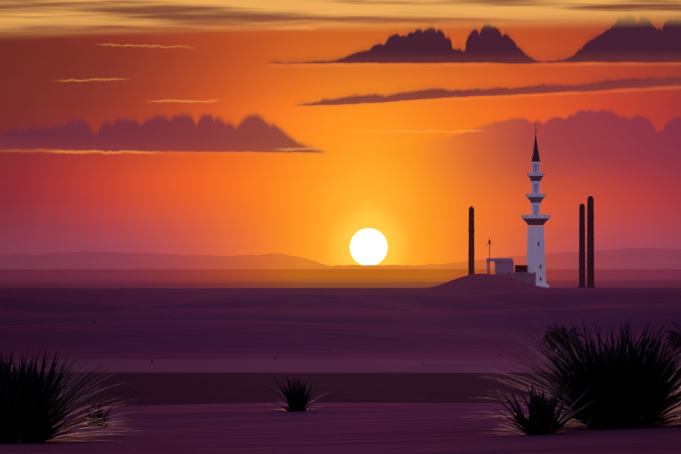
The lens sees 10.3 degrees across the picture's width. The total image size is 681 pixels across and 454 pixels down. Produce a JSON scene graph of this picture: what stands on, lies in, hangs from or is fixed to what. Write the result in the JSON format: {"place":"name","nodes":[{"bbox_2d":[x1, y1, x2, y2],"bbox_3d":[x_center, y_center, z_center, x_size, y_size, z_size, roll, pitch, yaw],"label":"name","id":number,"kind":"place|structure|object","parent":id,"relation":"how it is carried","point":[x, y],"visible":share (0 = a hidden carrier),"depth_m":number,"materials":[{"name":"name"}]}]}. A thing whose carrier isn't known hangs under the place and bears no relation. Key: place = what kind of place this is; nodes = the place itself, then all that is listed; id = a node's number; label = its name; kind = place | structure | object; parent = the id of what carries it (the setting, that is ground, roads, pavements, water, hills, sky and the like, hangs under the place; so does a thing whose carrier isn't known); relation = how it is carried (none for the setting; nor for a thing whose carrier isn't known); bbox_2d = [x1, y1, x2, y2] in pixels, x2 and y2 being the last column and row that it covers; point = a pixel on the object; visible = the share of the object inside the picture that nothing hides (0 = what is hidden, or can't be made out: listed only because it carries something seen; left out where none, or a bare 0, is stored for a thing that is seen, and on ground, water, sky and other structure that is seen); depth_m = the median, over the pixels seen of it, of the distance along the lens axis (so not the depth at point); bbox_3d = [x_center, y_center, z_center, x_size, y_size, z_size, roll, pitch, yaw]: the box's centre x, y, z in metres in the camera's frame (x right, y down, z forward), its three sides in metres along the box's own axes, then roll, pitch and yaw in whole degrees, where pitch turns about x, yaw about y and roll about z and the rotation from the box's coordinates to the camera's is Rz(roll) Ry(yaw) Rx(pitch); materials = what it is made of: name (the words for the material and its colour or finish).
{"place":"outdoors","nodes":[
{"label":"outdoors","id":0,"kind":"place"},
{"bbox_2d":[0,269,680,453],"bbox_3d":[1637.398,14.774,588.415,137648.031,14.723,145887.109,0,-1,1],"label":"desert ground","id":1,"kind":"structure","parent":0,"point":[206,377],"depth_m":696.17,"materials":[{"name":"purple sand"}]},
{"bbox_2d":[0,347,154,444],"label":"bush","id":2,"kind":"object","parent":1,"relation":"on","point":[27,404],"visible":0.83,"depth_m":85.27,"materials":[{"name":"black plant"}]},
{"bbox_2d":[72,401,123,425],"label":"bush","id":3,"kind":"object","parent":1,"relation":"on","point":[102,420],"visible":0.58,"depth_m":94.81,"materials":[{"name":"plant"}]},
{"bbox_2d":[267,376,327,410],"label":"bush","id":4,"kind":"object","parent":1,"relation":"on","point":[295,399],"visible":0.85,"depth_m":98.75,"materials":[{"name":"black plant"}]},
{"bbox_2d":[468,206,474,274],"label":"column","id":5,"kind":"object","parent":1,"relation":"on","point":[471,254],"visible":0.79,"depth_m":1190.71,"materials":[{"name":"black"}]},
{"bbox_2d":[487,237,491,273],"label":"lamp pole","id":6,"kind":"object","parent":1,"relation":"on","point":[489,241],"visible":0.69,"depth_m":1171.27,"materials":[{"name":"grey metal"}]},
{"bbox_2d":[486,258,535,284],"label":"building","id":7,"kind":"structure","parent":1,"relation":"on","point":[504,267],"depth_m":1175.53,"materials":[{"name":"white"}]},
{"bbox_2d":[521,123,549,287],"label":"minaret","id":8,"kind":"object","parent":1,"relation":"on","point":[535,260],"visible":0.98,"depth_m":1179.16,"materials":[{"name":"white paint"}]},
{"bbox_2d":[480,382,597,436],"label":"bush","id":9,"kind":"object","parent":1,"relation":"on","point":[542,418],"visible":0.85,"depth_m":79.58,"materials":[{"name":"black plant"}]},
{"bbox_2d":[542,323,583,356],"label":"bush","id":10,"kind":"object","parent":1,"relation":"on","point":[556,333],"visible":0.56,"depth_m":670.34,"materials":[{"name":"brown"}]},
{"bbox_2d":[447,316,680,431],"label":"bush","id":11,"kind":"object","parent":1,"relation":"on","point":[632,388],"visible":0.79,"depth_m":82.82,"materials":[{"name":"black plant"}]},
{"bbox_2d":[578,204,586,287],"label":"column","id":12,"kind":"object","parent":1,"relation":"on","point":[582,246],"visible":0.94,"depth_m":1194.17,"materials":[{"name":"black"}]},
{"bbox_2d":[586,196,595,287],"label":"column","id":13,"kind":"object","parent":1,"relation":"on","point":[590,241],"visible":0.9,"depth_m":1202.02,"materials":[{"name":"black"}]},
{"bbox_2d":[664,321,680,351],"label":"bush","id":14,"kind":"object","parent":1,"relation":"on","point":[672,333],"visible":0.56,"depth_m":687.99,"materials":[{"name":"brown"}]},
{"bbox_2d":[0,248,680,267],"bbox_3d":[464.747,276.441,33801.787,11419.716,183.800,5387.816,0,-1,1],"label":"hills","id":15,"kind":"structure","parent":0,"point":[632,254],"depth_m":33206.93,"materials":[{"name":"purple"}]},
{"bbox_2d":[0,0,680,265],"label":"sky","id":16,"kind":"structure","parent":0,"point":[327,132],"materials":[{"name":"orange"}]}
]}

